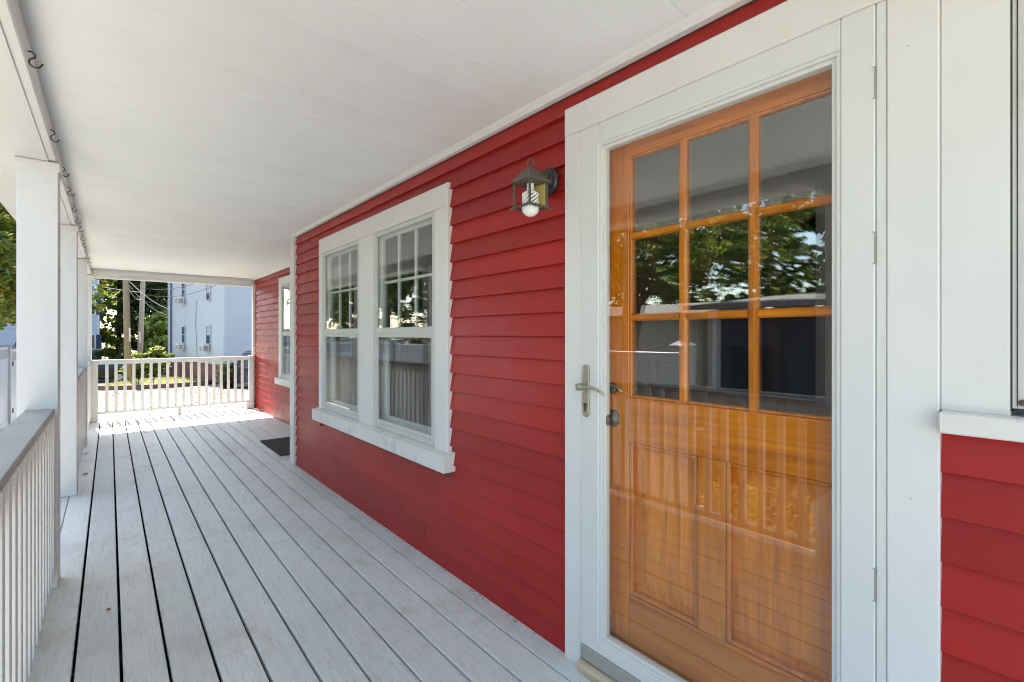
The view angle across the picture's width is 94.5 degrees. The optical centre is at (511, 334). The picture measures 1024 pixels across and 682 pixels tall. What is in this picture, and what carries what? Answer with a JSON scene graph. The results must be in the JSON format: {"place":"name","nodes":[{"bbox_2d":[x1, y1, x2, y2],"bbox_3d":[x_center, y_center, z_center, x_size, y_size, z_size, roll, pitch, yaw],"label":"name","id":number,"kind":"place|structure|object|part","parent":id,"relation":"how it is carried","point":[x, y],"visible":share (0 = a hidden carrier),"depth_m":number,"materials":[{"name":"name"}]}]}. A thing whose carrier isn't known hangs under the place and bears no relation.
{"place":"outdoors","nodes":[
{"label":"outdoors","id":0,"kind":"place"},
{"bbox_2d":[3,343,136,429],"bbox_3d":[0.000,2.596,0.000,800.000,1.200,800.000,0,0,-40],"label":"ground","id":1,"kind":"structure","parent":0,"point":[132,351],"depth_m":78.08,"materials":[{"name":"green plant"}]},
{"bbox_2d":[0,345,15,431],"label":"vinyl fence","id":2,"kind":"object","parent":1,"relation":"on","point":[7,385],"visible":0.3,"depth_m":10.88,"materials":[{"name":"white plastic"}]},
{"bbox_2d":[0,327,15,349],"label":"blue garage","id":3,"kind":"structure","parent":1,"relation":"on","point":[7,335],"depth_m":27.06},
{"bbox_2d":[2,266,101,356],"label":"pale blue house","id":4,"kind":"structure","parent":1,"relation":"on","point":[96,340],"depth_m":36.79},
{"bbox_2d":[92,297,101,314],"bbox_3d":[-32.528,-2.254,36.599,1.230,1.460,0.045,0,0,-40],"label":"window","id":5,"kind":"structure","parent":4,"relation":"in","point":[99,301],"depth_m":36.83,"materials":[{"name":"white glass"}]},
{"bbox_2d":[92,334,101,348],"bbox_3d":[-32.528,0.546,36.599,1.230,1.160,0.045,0,0,-40],"label":"window","id":6,"kind":"structure","parent":4,"relation":"in","point":[96,339],"depth_m":36.80,"materials":[{"name":"white glass"}]},
{"bbox_2d":[0,202,119,329],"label":"maple tree","id":7,"kind":"object","parent":1,"relation":"on","point":[7,262],"visible":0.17,"depth_m":9.33,"materials":[{"name":"green plant"}]},
{"bbox_2d":[92,348,132,359],"bbox_3d":[-30.948,2.159,35.343,5.945,2.317,1.927,0,0,-40],"label":"dark hedge","id":8,"kind":"object","parent":1,"relation":"on","point":[98,354],"visible":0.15,"depth_m":35.57,"materials":[{"name":"green plant"}]},
{"bbox_2d":[123,280,131,379],"bbox_3d":[-22.480,-1.846,27.471,2.200,10.305,0.382,0,0,-40],"label":"utility pole","id":9,"kind":"object","parent":1,"relation":"on","point":[126,323],"visible":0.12,"depth_m":27.44,"materials":[{"name":"brown wood"}]},
{"bbox_2d":[145,285,215,296],"bbox_3d":[-18.144,-3.032,27.099,21.140,1.374,0.029,0,0,39],"label":"power line","id":10,"kind":"object","parent":9,"relation":"attached to","point":[182,295],"visible":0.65,"depth_m":28.45,"materials":[{"name":"metal"}]},
{"bbox_2d":[100,279,158,359],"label":"street tree","id":11,"kind":"object","parent":1,"relation":"on","point":[109,336],"visible":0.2,"depth_m":40.27,"materials":[{"name":"green plant"}]},
{"bbox_2d":[108,279,167,350],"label":"street tree","id":12,"kind":"object","parent":1,"relation":"on","point":[135,302],"visible":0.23,"depth_m":40.05,"materials":[{"name":"plant"}]},
{"bbox_2d":[137,281,144,356],"bbox_3d":[-26.375,-1.403,34.000,2.200,9.809,0.376,0,0,-40],"label":"utility pole","id":13,"kind":"object","parent":1,"relation":"on","point":[141,324],"visible":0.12,"depth_m":33.79,"materials":[{"name":"grey wood"}]},
{"bbox_2d":[118,345,175,378],"bbox_3d":[-22.907,1.912,29.767,2.918,2.536,2.162,0,0,-40],"label":"light bush","id":14,"kind":"object","parent":1,"relation":"on","point":[155,350],"visible":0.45,"depth_m":29.68,"materials":[{"name":"green plant"}]},
{"bbox_2d":[136,300,167,373],"bbox_3d":[-28.018,0.245,38.398,4.132,6.101,4.102,0,0,3],"label":"street tree","id":15,"kind":"object","parent":1,"relation":"on","point":[156,327],"visible":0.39,"depth_m":37.34,"materials":[{"name":"green plant"}]},
{"bbox_2d":[98,380,211,389],"bbox_3d":[-18.771,2.733,25.329,5.225,0.382,2.379,0,0,-40],"label":"lawn edging","id":16,"kind":"object","parent":1,"relation":"on","point":[129,387],"visible":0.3,"depth_m":24.26,"materials":[{"name":"brown brick"}]},
{"bbox_2d":[168,283,251,383],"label":"pale house","id":17,"kind":"structure","parent":1,"relation":"on","point":[217,319],"depth_m":27.95,"materials":[{"name":"plastic"}]},
{"bbox_2d":[175,344,184,349],"bbox_3d":[-21.453,0.786,30.589,0.546,0.380,0.376,0,0,40],"label":"air conditioner","id":18,"kind":"object","parent":17,"relation":"attached to","point":[179,346],"visible":1,"depth_m":30.43,"materials":[{"name":"white metal"}]},
{"bbox_2d":[175,298,184,303],"bbox_3d":[-21.453,-2.184,30.589,0.546,0.380,0.376,0,0,40],"label":"air conditioner","id":19,"kind":"object","parent":17,"relation":"attached to","point":[179,300],"visible":1,"depth_m":30.43,"materials":[{"name":"white metal"}]},
{"bbox_2d":[181,325,185,343],"bbox_3d":[-21.329,-0.024,30.744,0.780,1.200,0.080,0,0,40],"label":"window","id":20,"kind":"structure","parent":17,"relation":"in","point":[183,327],"depth_m":30.77,"materials":[{"name":"glass"}]},
{"bbox_2d":[181,283,185,297],"bbox_3d":[-21.329,-2.984,30.744,0.780,1.180,0.080,0,0,40],"label":"window","id":21,"kind":"structure","parent":17,"relation":"in","point":[183,289],"depth_m":30.77,"materials":[{"name":"white glass"}]},
{"bbox_2d":[199,345,209,351],"bbox_3d":[-18.036,0.796,27.769,0.546,0.380,0.376,0,0,40],"label":"air conditioner","id":22,"kind":"object","parent":17,"relation":"attached to","point":[204,348],"visible":1,"depth_m":27.61,"materials":[{"name":"white metal"}]},
{"bbox_2d":[205,324,210,344],"bbox_3d":[-17.912,-0.019,27.923,0.800,1.210,0.080,0,0,40],"label":"window","id":23,"kind":"structure","parent":17,"relation":"in","point":[207,326],"depth_m":27.93,"materials":[{"name":"white glass"}]},
{"bbox_2d":[206,285,210,300],"bbox_3d":[-17.912,-2.534,27.923,0.730,1.080,0.080,0,0,40],"label":"window","id":24,"kind":"structure","parent":17,"relation":"in","point":[208,291],"depth_m":27.92,"materials":[{"name":"white glass"}]},
{"bbox_2d":[208,361,232,388],"bbox_3d":[-13.924,1.984,23.143,1.498,1.408,1.181,0,0,-40],"label":"clipped shrub","id":25,"kind":"object","parent":1,"relation":"on","point":[224,375],"visible":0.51,"depth_m":22.91,"materials":[{"name":"green plant"}]},
{"bbox_2d":[28,408,592,681],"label":"porch floor","id":26,"kind":"structure","parent":1,"relation":"on","point":[226,545],"depth_m":2.47,"materials":[{"name":"grey paint"}]},
{"bbox_2d":[0,409,54,681],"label":"side railing","id":27,"kind":"object","parent":26,"relation":"on","point":[27,504],"visible":1,"depth_m":1.60,"materials":[{"name":"grey paint"}]},
{"bbox_2d":[14,156,61,588],"bbox_3d":[-2.427,0.209,2.432,0.164,2.172,0.163,0,0,-40],"label":"porch post","id":28,"kind":"object","parent":26,"relation":"on","point":[37,284],"visible":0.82,"depth_m":2.38,"materials":[{"name":"white paint"}]},
{"bbox_2d":[60,224,78,497],"bbox_3d":[-3.612,0.209,3.826,0.164,2.172,0.163,0,0,-40],"label":"porch post","id":29,"kind":"object","parent":26,"relation":"on","point":[69,234],"visible":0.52,"depth_m":3.79,"materials":[{"name":"white paint"}]},
{"bbox_2d":[78,367,85,467],"bbox_3d":[-4.318,0.836,4.670,0.112,0.919,2.047,0,0,-40],"label":"side railing","id":30,"kind":"object","parent":26,"relation":"on","point":[81,405],"visible":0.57,"depth_m":4.69,"materials":[{"name":"grey paint"}]},
{"bbox_2d":[78,258,87,445],"bbox_3d":[-5.036,0.209,5.503,0.164,2.172,0.163,0,0,-40],"label":"porch post","id":31,"kind":"object","parent":26,"relation":"on","point":[82,312],"visible":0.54,"depth_m":5.47,"materials":[{"name":"white paint"}]},
{"bbox_2d":[87,360,90,429],"bbox_3d":[-5.652,0.836,6.240,0.112,0.919,1.767,0,0,-40],"label":"side railing","id":32,"kind":"object","parent":26,"relation":"on","point":[88,390],"visible":0.47,"depth_m":6.22,"materials":[{"name":"grey paint"}]},
{"bbox_2d":[87,275,92,422],"bbox_3d":[-6.280,0.209,6.966,0.164,2.172,0.163,0,0,-40],"label":"porch post","id":33,"kind":"object","parent":26,"relation":"on","point":[89,316],"visible":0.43,"depth_m":6.94,"materials":[{"name":"white paint"}]},
{"bbox_2d":[92,355,253,421],"bbox_3d":[-5.398,0.830,7.696,2.140,0.928,0.120,0,0,-40],"label":"end railing","id":34,"kind":"object","parent":26,"relation":"on","point":[191,360],"visible":0.99,"depth_m":7.58,"materials":[{"name":"white paint"}]},
{"bbox_2d":[260,437,289,455],"bbox_3d":[-2.558,1.290,5.569,0.545,0.009,0.920,0,0,-40],"label":"door mat","id":35,"kind":"object","parent":26,"relation":"on","point":[280,446],"depth_m":5.51,"materials":[{"name":"black rubber"}]},
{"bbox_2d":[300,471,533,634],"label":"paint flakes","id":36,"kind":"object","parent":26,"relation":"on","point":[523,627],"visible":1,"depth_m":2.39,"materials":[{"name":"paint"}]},
{"bbox_2d":[299,469,534,632],"bbox_3d":[-0.998,1.293,3.324,0.034,0.005,3.541,0,0,-40],"label":"grit","id":37,"kind":"object","parent":26,"relation":"on","point":[429,560],"visible":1,"depth_m":2.61,"materials":[{"name":"brown soil"}]},
{"bbox_2d":[252,0,1023,681],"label":"red house","id":38,"kind":"structure","parent":1,"relation":"on","point":[708,366],"depth_m":1.65,"materials":[{"name":"paint"}]},
{"bbox_2d":[275,275,289,387],"bbox_3d":[-3.194,-0.057,6.816,0.150,1.594,1.075,0,0,-40],"label":"recess window","id":39,"kind":"structure","parent":38,"relation":"in","point":[283,379],"depth_m":7.07,"materials":[{"name":"white paint"}]},
{"bbox_2d":[0,0,751,286],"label":"porch ceiling","id":40,"kind":"structure","parent":38,"relation":"attached to","point":[238,143],"depth_m":1.97,"materials":[{"name":"paint"}]},
{"bbox_2d":[28,50,43,68],"bbox_3d":[-1.583,-0.909,1.567,0.051,0.054,0.004,0,0,-38],"label":"cup hook","id":41,"kind":"object","parent":40,"relation":"attached to","point":[30,59],"visible":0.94,"depth_m":1.57,"materials":[{"name":"black metal"}]},
{"bbox_2d":[50,129,59,142],"bbox_3d":[-2.082,-0.901,2.150,0.004,0.054,0.051,0,0,15],"label":"cup hook","id":42,"kind":"object","parent":40,"relation":"attached to","point":[53,135],"visible":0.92,"depth_m":2.15,"materials":[{"name":"black metal"}]},
{"bbox_2d":[312,182,455,473],"bbox_3d":[-1.001,-0.044,3.376,0.150,1.569,2.143,0,0,-40],"label":"double window","id":43,"kind":"structure","parent":38,"relation":"in","point":[428,446],"depth_m":3.22,"materials":[{"name":"white paint"}]},
{"bbox_2d":[509,158,558,210],"bbox_3d":[0.094,-0.590,1.896,0.217,0.210,0.167,0,0,-40],"label":"wall lantern","id":44,"kind":"object","parent":38,"relation":"attached to","point":[546,182],"depth_m":1.85,"materials":[{"name":"black metal"}]},
{"bbox_2d":[522,183,538,216],"bbox_3d":[0.072,-0.524,1.849,0.069,0.128,0.069,0,0,-40],"label":"spiral bulb","id":45,"kind":"object","parent":44,"relation":"hanging from","point":[530,210],"visible":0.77,"depth_m":1.83,"materials":[{"name":"white glass"}]},
{"bbox_2d":[606,69,831,681],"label":"entry door","id":46,"kind":"structure","parent":38,"relation":"in","point":[721,514],"depth_m":1.52,"materials":[{"name":"brown wood"}]},
{"bbox_2d":[575,5,875,681],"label":"storm door","id":47,"kind":"structure","parent":38,"relation":"in","point":[846,46],"depth_m":1.21,"materials":[{"name":"white metal"}]},
{"bbox_2d":[938,0,1023,442],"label":"side window","id":48,"kind":"structure","parent":38,"relation":"in","point":[982,41],"depth_m":1.00,"materials":[{"name":"white paint"}]},
{"bbox_2d":[100,308,137,338],"label":"sky","id":49,"kind":"structure","parent":0,"point":[109,311],"materials":[{"name":"white"}]},
{"bbox_2d":[98,374,165,383],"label":"street","id":50,"kind":"structure","parent":0,"point":[111,380],"depth_m":32.91,"materials":[{"name":"grey asphalt"}]},
{"bbox_2d":[98,364,122,381],"bbox_3d":[-28.154,2.481,31.978,4.440,1.450,2.040,0,0,-32],"label":"parked car","id":51,"kind":"object","parent":50,"relation":"on","point":[101,371],"visible":0.13,"depth_m":31.77,"materials":[{"name":"black paint"}]},
{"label":"side window","id":52,"kind":"part","parent":51,"relation":"part of","materials":[{"name":"black glass"}]},
{"bbox_2d":[103,376,204,385],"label":"grass","id":53,"kind":"structure","parent":0,"point":[163,378],"depth_m":26.03,"materials":[{"name":"green plant"}]},
{"bbox_2d":[98,383,247,421],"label":"driveway","id":54,"kind":"structure","parent":0,"point":[125,415],"depth_m":16.63,"materials":[{"name":"grey concrete"}]},
{"bbox_2d":[230,351,251,386],"bbox_3d":[-12.216,1.670,22.945,4.440,1.820,2.040,0,0,43],"label":"parked car","id":55,"kind":"object","parent":54,"relation":"on","point":[246,353],"visible":0.08,"depth_m":22.39,"materials":[{"name":"black paint"}]},
{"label":"side window","id":56,"kind":"part","parent":55,"relation":"part of","materials":[{"name":"black glass"}]}
]}

